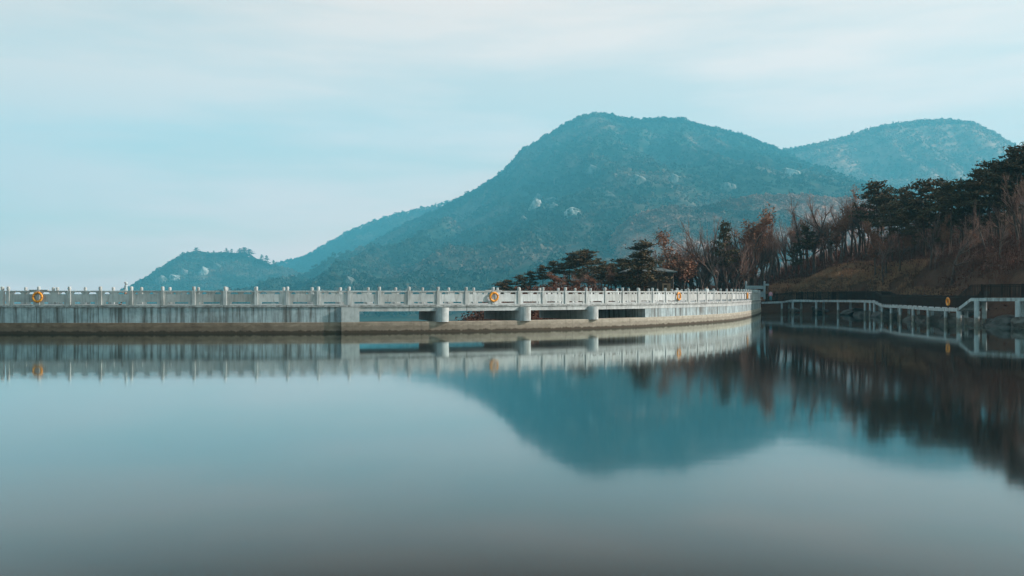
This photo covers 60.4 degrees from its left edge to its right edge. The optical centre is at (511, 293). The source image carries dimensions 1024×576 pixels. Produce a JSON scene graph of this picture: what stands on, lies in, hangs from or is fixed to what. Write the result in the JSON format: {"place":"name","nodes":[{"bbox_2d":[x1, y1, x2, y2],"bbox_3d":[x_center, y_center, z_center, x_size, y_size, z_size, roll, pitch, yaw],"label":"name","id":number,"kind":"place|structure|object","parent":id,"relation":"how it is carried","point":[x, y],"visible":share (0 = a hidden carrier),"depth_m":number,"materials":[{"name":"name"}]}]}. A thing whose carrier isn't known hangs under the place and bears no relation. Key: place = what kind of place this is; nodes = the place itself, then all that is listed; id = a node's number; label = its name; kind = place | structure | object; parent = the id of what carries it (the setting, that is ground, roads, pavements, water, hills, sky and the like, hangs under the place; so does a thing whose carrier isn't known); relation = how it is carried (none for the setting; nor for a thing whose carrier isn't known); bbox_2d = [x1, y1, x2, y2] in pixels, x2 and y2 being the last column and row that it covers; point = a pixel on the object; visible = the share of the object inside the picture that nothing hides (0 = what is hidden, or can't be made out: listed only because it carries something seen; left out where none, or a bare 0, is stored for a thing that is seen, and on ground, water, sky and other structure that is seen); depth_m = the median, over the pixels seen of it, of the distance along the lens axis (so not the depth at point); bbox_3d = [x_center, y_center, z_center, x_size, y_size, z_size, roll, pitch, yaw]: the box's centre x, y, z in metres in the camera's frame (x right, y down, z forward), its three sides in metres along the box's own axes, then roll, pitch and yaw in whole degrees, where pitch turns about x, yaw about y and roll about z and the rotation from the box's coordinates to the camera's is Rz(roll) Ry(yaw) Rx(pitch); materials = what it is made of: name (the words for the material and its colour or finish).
{"place":"outdoors","nodes":[
{"label":"outdoors","id":0,"kind":"place"},
{"bbox_2d":[107,254,296,303],"bbox_3d":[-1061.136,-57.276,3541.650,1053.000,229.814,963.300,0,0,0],"label":"headland","id":1,"kind":"structure","parent":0,"point":[169,283],"depth_m":3512.70,"materials":[{"name":"green plant"}]},
{"bbox_2d":[79,250,304,303],"bbox_3d":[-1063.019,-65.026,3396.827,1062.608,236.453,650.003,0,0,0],"label":"forest","id":2,"kind":"object","parent":1,"relation":"on","point":[178,260],"visible":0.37,"depth_m":3512.94,"materials":[{"name":"green plant"}]},
{"bbox_2d":[280,207,435,272],"bbox_3d":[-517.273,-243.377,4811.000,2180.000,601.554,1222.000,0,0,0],"label":"back ridge","id":3,"kind":"structure","parent":0,"point":[388,228],"depth_m":5086.55,"materials":[{"name":"green plant"}]},
{"bbox_2d":[276,200,452,272],"bbox_3d":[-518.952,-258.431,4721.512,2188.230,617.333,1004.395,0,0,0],"label":"forest","id":4,"kind":"object","parent":3,"relation":"on","point":[351,242],"visible":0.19,"depth_m":5119.94,"materials":[{"name":"green plant"}]},
{"bbox_2d":[0,313,1023,575],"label":"water","id":5,"kind":"structure","parent":0,"point":[798,445],"depth_m":16.72,"materials":[{"name":"blue liquid"}]},
{"bbox_2d":[1010,317,1023,328],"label":"boulder","id":6,"kind":"object","parent":5,"relation":"in","point":[1017,322],"visible":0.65,"depth_m":75.82,"materials":[{"name":"stone"}]},
{"bbox_2d":[0,0,1023,293],"label":"sky","id":7,"kind":"structure","parent":0,"point":[136,135],"materials":[{"name":"blue"}]},
{"bbox_2d":[5,207,1023,320],"bbox_3d":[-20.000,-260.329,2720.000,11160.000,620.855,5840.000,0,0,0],"label":"ground","id":8,"kind":"structure","parent":0,"point":[994,312],"depth_m":120.12,"materials":[{"name":"brown plant"}]},
{"bbox_2d":[0,299,760,333],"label":"bridge","id":9,"kind":"structure","parent":8,"relation":"on","point":[153,319],"depth_m":66.77,"materials":[{"name":"concrete"}]},
{"bbox_2d":[6,286,759,304],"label":"balustrade","id":10,"kind":"object","parent":9,"relation":"on","point":[225,297],"visible":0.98,"depth_m":67.54,"materials":[{"name":"stone"}]},
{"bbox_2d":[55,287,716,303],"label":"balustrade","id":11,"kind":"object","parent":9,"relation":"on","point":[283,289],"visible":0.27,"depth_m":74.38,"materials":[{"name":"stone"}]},
{"bbox_2d":[745,281,768,298],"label":"gate","id":12,"kind":"structure","parent":9,"relation":"on","point":[763,293],"depth_m":136.79,"materials":[{"name":"grey metal"}]},
{"bbox_2d":[510,274,532,293],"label":"pine tree","id":13,"kind":"object","parent":8,"relation":"on","point":[520,278],"visible":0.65,"depth_m":140.54,"materials":[{"name":"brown plant"}]},
{"bbox_2d":[521,270,540,289],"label":"pine tree","id":14,"kind":"object","parent":8,"relation":"on","point":[532,279],"visible":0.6,"depth_m":143.74,"materials":[{"name":"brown plant"}]},
{"bbox_2d":[531,264,553,279],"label":"pine tree","id":15,"kind":"object","parent":8,"relation":"on","point":[543,274],"visible":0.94,"depth_m":142.17,"materials":[{"name":"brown plant"}]},
{"bbox_2d":[532,260,572,282],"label":"pine tree","id":16,"kind":"object","parent":8,"relation":"on","point":[553,267],"visible":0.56,"depth_m":144.68,"materials":[{"name":"green plant"}]},
{"bbox_2d":[546,272,566,287],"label":"oak tree","id":17,"kind":"object","parent":8,"relation":"on","point":[554,278],"visible":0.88,"depth_m":128.03,"materials":[{"name":"brown plant"}]},
{"bbox_2d":[547,251,582,278],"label":"pine tree","id":18,"kind":"object","parent":8,"relation":"on","point":[569,260],"visible":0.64,"depth_m":142.89,"materials":[{"name":"green plant"}]},
{"bbox_2d":[562,251,599,278],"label":"pine tree","id":19,"kind":"object","parent":8,"relation":"on","point":[579,257],"visible":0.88,"depth_m":140.39,"materials":[{"name":"green plant"}]},
{"bbox_2d":[562,248,605,286],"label":"pine tree","id":20,"kind":"object","parent":8,"relation":"on","point":[590,256],"visible":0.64,"depth_m":141.59,"materials":[{"name":"green plant"}]},
{"bbox_2d":[585,266,617,287],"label":"pine tree","id":21,"kind":"object","parent":8,"relation":"on","point":[601,273],"visible":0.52,"depth_m":135.91,"materials":[{"name":"green plant"}]},
{"bbox_2d":[604,264,615,288],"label":"oak tree","id":22,"kind":"object","parent":8,"relation":"on","point":[609,275],"visible":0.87,"depth_m":129.91,"materials":[{"name":"brown plant"}]},
{"bbox_2d":[604,262,628,287],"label":"pine tree","id":23,"kind":"object","parent":8,"relation":"on","point":[620,270],"visible":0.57,"depth_m":129.75,"materials":[{"name":"green plant"}]},
{"bbox_2d":[615,251,658,288],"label":"pine tree","id":24,"kind":"object","parent":8,"relation":"on","point":[632,265],"visible":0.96,"depth_m":121.42,"materials":[{"name":"green plant"}]},
{"bbox_2d":[610,239,672,293],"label":"pine tree","id":25,"kind":"object","parent":8,"relation":"on","point":[643,244],"visible":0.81,"depth_m":122.29,"materials":[{"name":"green plant"}]},
{"bbox_2d":[618,267,676,300],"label":"pavilion","id":26,"kind":"structure","parent":8,"relation":"on","point":[659,285],"depth_m":126.20,"materials":[{"name":"grey tile"}]},
{"bbox_2d":[652,228,700,300],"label":"oak tree","id":27,"kind":"object","parent":8,"relation":"on","point":[682,270],"visible":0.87,"depth_m":138.03,"materials":[{"name":"brown plant"}]},
{"bbox_2d":[673,233,707,290],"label":"bare tree","id":28,"kind":"object","parent":8,"relation":"on","point":[699,276],"visible":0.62,"depth_m":140.85,"materials":[{"name":"brown plant"}]},
{"bbox_2d":[670,221,710,289],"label":"bare tree","id":29,"kind":"object","parent":8,"relation":"on","point":[709,286],"visible":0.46,"depth_m":145.83,"materials":[{"name":"brown plant"}]},
{"bbox_2d":[675,230,709,290],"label":"bare tree","id":30,"kind":"object","parent":8,"relation":"on","point":[691,280],"visible":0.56,"depth_m":140.41,"materials":[{"name":"brown plant"}]},
{"bbox_2d":[685,222,720,293],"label":"bare tree","id":31,"kind":"object","parent":8,"relation":"on","point":[711,271],"visible":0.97,"depth_m":139.22,"materials":[{"name":"brown plant"}]},
{"bbox_2d":[705,217,726,286],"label":"bare tree","id":32,"kind":"object","parent":8,"relation":"on","point":[714,239],"visible":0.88,"depth_m":140.86,"materials":[{"name":"brown plant"}]},
{"bbox_2d":[702,234,733,291],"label":"bare tree","id":33,"kind":"object","parent":8,"relation":"on","point":[722,274],"visible":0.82,"depth_m":141.41,"materials":[{"name":"brown plant"}]},
{"bbox_2d":[705,219,743,288],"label":"pine tree","id":34,"kind":"object","parent":8,"relation":"on","point":[719,243],"visible":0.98,"depth_m":139.96,"materials":[{"name":"green plant"}]},
{"bbox_2d":[721,242,739,291],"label":"bare tree","id":35,"kind":"object","parent":8,"relation":"on","point":[731,279],"visible":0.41,"depth_m":142.90,"materials":[{"name":"brown plant"}]},
{"bbox_2d":[721,226,753,293],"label":"bare tree","id":36,"kind":"object","parent":8,"relation":"on","point":[723,285],"visible":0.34,"depth_m":144.21,"materials":[{"name":"brown plant"}]},
{"bbox_2d":[455,214,1023,320],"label":"undergrowth","id":37,"kind":"object","parent":8,"relation":"on","point":[992,252],"visible":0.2,"depth_m":114.46,"materials":[{"name":"brown plant"}]},
{"bbox_2d":[728,223,760,289],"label":"bare tree","id":38,"kind":"object","parent":8,"relation":"on","point":[742,248],"visible":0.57,"depth_m":142.70,"materials":[{"name":"brown plant"}]},
{"bbox_2d":[730,233,760,291],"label":"bare tree","id":39,"kind":"object","parent":8,"relation":"on","point":[739,273],"visible":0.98,"depth_m":138.42,"materials":[{"name":"brown plant"}]},
{"bbox_2d":[728,238,767,289],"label":"oak tree","id":40,"kind":"object","parent":8,"relation":"on","point":[751,271],"visible":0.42,"depth_m":142.88,"materials":[{"name":"brown plant"}]},
{"bbox_2d":[739,226,762,285],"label":"bare tree","id":41,"kind":"object","parent":8,"relation":"on","point":[750,258],"visible":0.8,"depth_m":141.31,"materials":[{"name":"brown plant"}]},
{"bbox_2d":[727,202,779,289],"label":"oak tree","id":42,"kind":"object","parent":8,"relation":"on","point":[754,230],"visible":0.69,"depth_m":142.46,"materials":[{"name":"brown plant"}]},
{"bbox_2d":[750,225,773,289],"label":"bare tree","id":43,"kind":"object","parent":8,"relation":"on","point":[761,258],"visible":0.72,"depth_m":143.34,"materials":[{"name":"brown plant"}]},
{"bbox_2d":[757,218,777,291],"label":"bare tree","id":44,"kind":"object","parent":8,"relation":"on","point":[770,266],"visible":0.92,"depth_m":143.51,"materials":[{"name":"brown plant"}]},
{"bbox_2d":[758,219,780,291],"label":"bare tree","id":45,"kind":"object","parent":8,"relation":"on","point":[767,258],"visible":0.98,"depth_m":142.77,"materials":[{"name":"brown plant"}]},
{"bbox_2d":[770,224,789,277],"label":"bare tree","id":46,"kind":"object","parent":8,"relation":"on","point":[784,252],"visible":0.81,"depth_m":153.12,"materials":[{"name":"brown plant"}]},
{"bbox_2d":[781,192,804,276],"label":"bare tree","id":47,"kind":"object","parent":8,"relation":"on","point":[799,238],"visible":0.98,"depth_m":149.56,"materials":[{"name":"brown plant"}]},
{"bbox_2d":[781,241,809,277],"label":"pine tree","id":48,"kind":"object","parent":8,"relation":"on","point":[795,258],"visible":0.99,"depth_m":148.88,"materials":[{"name":"green plant"}]},
{"bbox_2d":[795,223,820,275],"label":"pine tree","id":49,"kind":"object","parent":8,"relation":"on","point":[805,230],"visible":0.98,"depth_m":149.06,"materials":[{"name":"green plant"}]},
{"bbox_2d":[789,191,834,264],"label":"bare tree","id":50,"kind":"object","parent":8,"relation":"on","point":[813,219],"visible":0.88,"depth_m":148.00,"materials":[{"name":"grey plant"}]},
{"bbox_2d":[812,204,838,274],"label":"bare tree","id":51,"kind":"object","parent":8,"relation":"on","point":[818,238],"visible":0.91,"depth_m":147.68,"materials":[{"name":"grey plant"}]},
{"bbox_2d":[820,209,854,264],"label":"oak tree","id":52,"kind":"object","parent":8,"relation":"on","point":[845,222],"visible":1,"depth_m":145.55,"materials":[{"name":"brown plant"}]},
{"bbox_2d":[840,308,863,314],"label":"boulder","id":53,"kind":"object","parent":8,"relation":"on","point":[851,311],"visible":0.28,"depth_m":122.10,"materials":[{"name":"stone"}]},
{"bbox_2d":[837,197,867,258],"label":"bare tree","id":54,"kind":"object","parent":8,"relation":"on","point":[861,232],"visible":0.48,"depth_m":147.91,"materials":[{"name":"brown plant"}]},
{"bbox_2d":[840,187,866,253],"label":"bare tree","id":55,"kind":"object","parent":8,"relation":"on","point":[859,244],"visible":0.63,"depth_m":150.06,"materials":[{"name":"brown plant"}]},
{"bbox_2d":[840,187,867,257],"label":"oak tree","id":56,"kind":"object","parent":8,"relation":"on","point":[851,236],"visible":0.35,"depth_m":150.33,"materials":[{"name":"brown plant"}]},
{"bbox_2d":[756,257,957,303],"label":"dry grass","id":57,"kind":"structure","parent":8,"relation":"on","point":[848,270],"depth_m":134.82,"materials":[{"name":"brown plant"}]},
{"bbox_2d":[848,178,893,250],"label":"pine tree","id":58,"kind":"object","parent":8,"relation":"on","point":[875,186],"visible":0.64,"depth_m":144.93,"materials":[{"name":"green plant"}]},
{"bbox_2d":[863,219,888,277],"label":"oak tree","id":59,"kind":"object","parent":8,"relation":"on","point":[873,234],"visible":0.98,"depth_m":129.54,"materials":[{"name":"brown plant"}]},
{"bbox_2d":[870,308,896,316],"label":"boulder","id":60,"kind":"object","parent":8,"relation":"on","point":[878,313],"visible":0.41,"depth_m":111.80,"materials":[{"name":"stone"}]},
{"bbox_2d":[870,230,897,282],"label":"bare tree","id":61,"kind":"object","parent":8,"relation":"on","point":[881,250],"visible":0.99,"depth_m":127.36,"materials":[{"name":"brown plant"}]},
{"bbox_2d":[859,184,910,241],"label":"pine tree","id":62,"kind":"object","parent":8,"relation":"on","point":[889,189],"visible":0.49,"depth_m":143.68,"materials":[{"name":"green plant"}]},
{"bbox_2d":[862,199,919,260],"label":"pine tree","id":63,"kind":"object","parent":8,"relation":"on","point":[888,208],"visible":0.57,"depth_m":132.58,"materials":[{"name":"green plant"}]},
{"bbox_2d":[761,298,1023,326],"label":"boardwalk","id":64,"kind":"structure","parent":8,"relation":"on","point":[975,305],"depth_m":88.64,"materials":[{"name":"concrete"}]},
{"bbox_2d":[765,283,1023,307],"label":"railing","id":65,"kind":"object","parent":64,"relation":"on","point":[934,301],"visible":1,"depth_m":93.94,"materials":[{"name":"grey metal"}]},
{"bbox_2d":[884,216,910,277],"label":"bare tree","id":66,"kind":"object","parent":8,"relation":"on","point":[890,246],"visible":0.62,"depth_m":128.24,"materials":[{"name":"brown plant"}]},
{"bbox_2d":[875,212,921,271],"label":"pine tree","id":67,"kind":"object","parent":8,"relation":"on","point":[897,222],"visible":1,"depth_m":124.60,"materials":[{"name":"green plant"}]},
{"bbox_2d":[876,189,935,259],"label":"pine tree","id":68,"kind":"object","parent":8,"relation":"on","point":[904,196],"visible":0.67,"depth_m":127.96,"materials":[{"name":"green plant"}]},
{"bbox_2d":[902,315,926,320],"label":"boulder","id":69,"kind":"object","parent":8,"relation":"on","point":[917,318],"visible":0.34,"depth_m":96.25,"materials":[{"name":"stone"}]},
{"bbox_2d":[900,178,943,257],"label":"pine tree","id":70,"kind":"object","parent":8,"relation":"on","point":[922,216],"visible":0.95,"depth_m":125.58,"materials":[{"name":"green plant"}]},
{"bbox_2d":[916,212,941,271],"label":"bare tree","id":71,"kind":"object","parent":8,"relation":"on","point":[932,242],"visible":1,"depth_m":116.41,"materials":[{"name":"brown plant"}]},
{"bbox_2d":[910,176,960,252],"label":"pine tree","id":72,"kind":"object","parent":8,"relation":"on","point":[938,181],"visible":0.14,"depth_m":130.85,"materials":[{"name":"green plant"}]},
{"bbox_2d":[939,215,949,254],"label":"tree","id":73,"kind":"object","parent":8,"relation":"on","point":[945,236],"visible":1,"depth_m":119.78,"materials":[{"name":"plant"}]},
{"bbox_2d":[928,190,965,250],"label":"pine tree","id":74,"kind":"object","parent":8,"relation":"on","point":[943,219],"visible":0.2,"depth_m":126.40,"materials":[{"name":"green plant"}]},
{"bbox_2d":[918,177,987,256],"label":"pine tree","id":75,"kind":"object","parent":8,"relation":"on","point":[948,187],"visible":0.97,"depth_m":117.17,"materials":[{"name":"green plant"}]},
{"bbox_2d":[938,313,973,323],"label":"boulder","id":76,"kind":"object","parent":8,"relation":"on","point":[951,318],"visible":0.34,"depth_m":87.53,"materials":[{"name":"stone"}]},
{"bbox_2d":[933,183,990,242],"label":"pine tree","id":77,"kind":"object","parent":8,"relation":"on","point":[956,223],"visible":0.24,"depth_m":122.19,"materials":[{"name":"green plant"}]},
{"bbox_2d":[947,202,984,238],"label":"pine tree","id":78,"kind":"object","parent":8,"relation":"on","point":[967,210],"visible":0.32,"depth_m":121.01,"materials":[{"name":"green plant"}]},
{"bbox_2d":[950,221,983,284],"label":"bare tree","id":79,"kind":"object","parent":8,"relation":"on","point":[967,244],"visible":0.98,"depth_m":104.29,"materials":[{"name":"brown plant"}]},
{"bbox_2d":[934,179,1008,232],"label":"pine tree","id":80,"kind":"object","parent":8,"relation":"on","point":[983,204],"visible":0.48,"depth_m":116.64,"materials":[{"name":"green plant"}]},
{"bbox_2d":[964,200,985,248],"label":"bare tree","id":81,"kind":"object","parent":8,"relation":"on","point":[974,220],"visible":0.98,"depth_m":109.25,"materials":[{"name":"brown plant"}]},
{"bbox_2d":[949,167,1001,245],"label":"pine tree","id":82,"kind":"object","parent":8,"relation":"on","point":[979,173],"visible":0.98,"depth_m":115.56,"materials":[{"name":"green plant"}]},
{"bbox_2d":[950,158,1017,240],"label":"pine tree","id":83,"kind":"object","parent":8,"relation":"on","point":[985,163],"visible":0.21,"depth_m":119.80,"materials":[{"name":"green plant"}]},
{"bbox_2d":[965,162,1023,240],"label":"pine tree","id":84,"kind":"object","parent":8,"relation":"on","point":[995,166],"visible":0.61,"depth_m":116.47,"materials":[{"name":"green plant"}]},
{"bbox_2d":[983,197,1005,239],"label":"bare tree","id":85,"kind":"object","parent":8,"relation":"on","point":[997,216],"visible":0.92,"depth_m":116.19,"materials":[{"name":"brown plant"}]},
{"bbox_2d":[985,314,1014,327],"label":"boulder","id":86,"kind":"object","parent":8,"relation":"on","point":[1002,321],"visible":0.42,"depth_m":77.97,"materials":[{"name":"stone"}]},
{"bbox_2d":[980,142,1023,235],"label":"pine tree","id":87,"kind":"object","parent":8,"relation":"on","point":[1017,166],"visible":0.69,"depth_m":115.64,"materials":[{"name":"green plant"}]},
{"bbox_2d":[983,152,1023,238],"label":"pine tree","id":88,"kind":"object","parent":8,"relation":"on","point":[1008,161],"visible":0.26,"depth_m":117.49,"materials":[{"name":"green plant"}]},
{"bbox_2d":[996,213,1015,259],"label":"bare tree","id":89,"kind":"object","parent":8,"relation":"on","point":[1002,239],"visible":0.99,"depth_m":98.60,"materials":[{"name":"brown plant"}]},
{"bbox_2d":[998,173,1022,243],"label":"bare tree","id":90,"kind":"object","parent":8,"relation":"on","point":[1013,212],"visible":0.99,"depth_m":105.89,"materials":[{"name":"brown plant"}]},
{"bbox_2d":[1004,200,1023,236],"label":"bare tree","id":91,"kind":"object","parent":8,"relation":"on","point":[1022,229],"visible":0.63,"depth_m":107.73,"materials":[{"name":"brown plant"}]},
{"bbox_2d":[177,116,898,321],"bbox_3d":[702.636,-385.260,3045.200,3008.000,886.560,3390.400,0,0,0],"label":"mountain","id":92,"kind":"structure","parent":0,"point":[680,148],"depth_m":2835.55,"materials":[{"name":"green plant"}]},
{"bbox_2d":[147,111,929,316],"bbox_3d":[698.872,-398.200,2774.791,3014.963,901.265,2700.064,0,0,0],"label":"forest","id":93,"kind":"object","parent":92,"relation":"on","point":[325,276],"visible":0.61,"depth_m":2615.82,"materials":[{"name":"green plant"}]},
{"bbox_2d":[564,207,581,218],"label":"rock outcrop","id":94,"kind":"object","parent":92,"relation":"on","point":[570,211],"visible":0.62,"depth_m":2293.23,"materials":[{"name":"stone"}]},
{"bbox_2d":[585,164,599,178],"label":"rock outcrop","id":95,"kind":"object","parent":92,"relation":"on","point":[591,171],"visible":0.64,"depth_m":2947.64,"materials":[{"name":"grey stone"}]},
{"bbox_2d":[627,174,645,184],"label":"rock outcrop","id":96,"kind":"object","parent":92,"relation":"on","point":[634,179],"visible":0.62,"depth_m":2552.45,"materials":[{"name":"grey stone"}]},
{"bbox_2d":[720,182,736,192],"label":"rock outcrop","id":97,"kind":"object","parent":92,"relation":"on","point":[726,187],"visible":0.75,"depth_m":2543.12,"materials":[{"name":"grey stone"}]},
{"bbox_2d":[612,198,908,287],"bbox_3d":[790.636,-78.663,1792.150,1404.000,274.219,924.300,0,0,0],"label":"foothill","id":98,"kind":"structure","parent":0,"point":[709,218],"depth_m":1856.57,"materials":[{"name":"soil"},{"name":"dry grass"},{"name":"tree foliage"}]},
{"bbox_2d":[607,192,991,287],"bbox_3d":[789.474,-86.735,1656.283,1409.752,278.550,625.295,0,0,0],"label":"forest","id":99,"kind":"object","parent":98,"relation":"on","point":[684,209],"visible":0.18,"depth_m":1882.26,"materials":[{"name":"teal plant"}]},
{"bbox_2d":[789,123,1022,199],"bbox_3d":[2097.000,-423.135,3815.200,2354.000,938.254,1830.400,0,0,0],"label":"mountain","id":100,"kind":"structure","parent":0,"point":[870,158],"depth_m":4381.95,"materials":[{"name":"rock"},{"name":"green vegetation"},{"name":"soil"}]},
{"bbox_2d":[782,117,1019,207],"bbox_3d":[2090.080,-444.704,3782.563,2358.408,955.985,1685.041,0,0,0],"label":"forest","id":101,"kind":"object","parent":100,"relation":"on","point":[972,124],"visible":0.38,"depth_m":4414.73,"materials":[{"name":"teal plant"}]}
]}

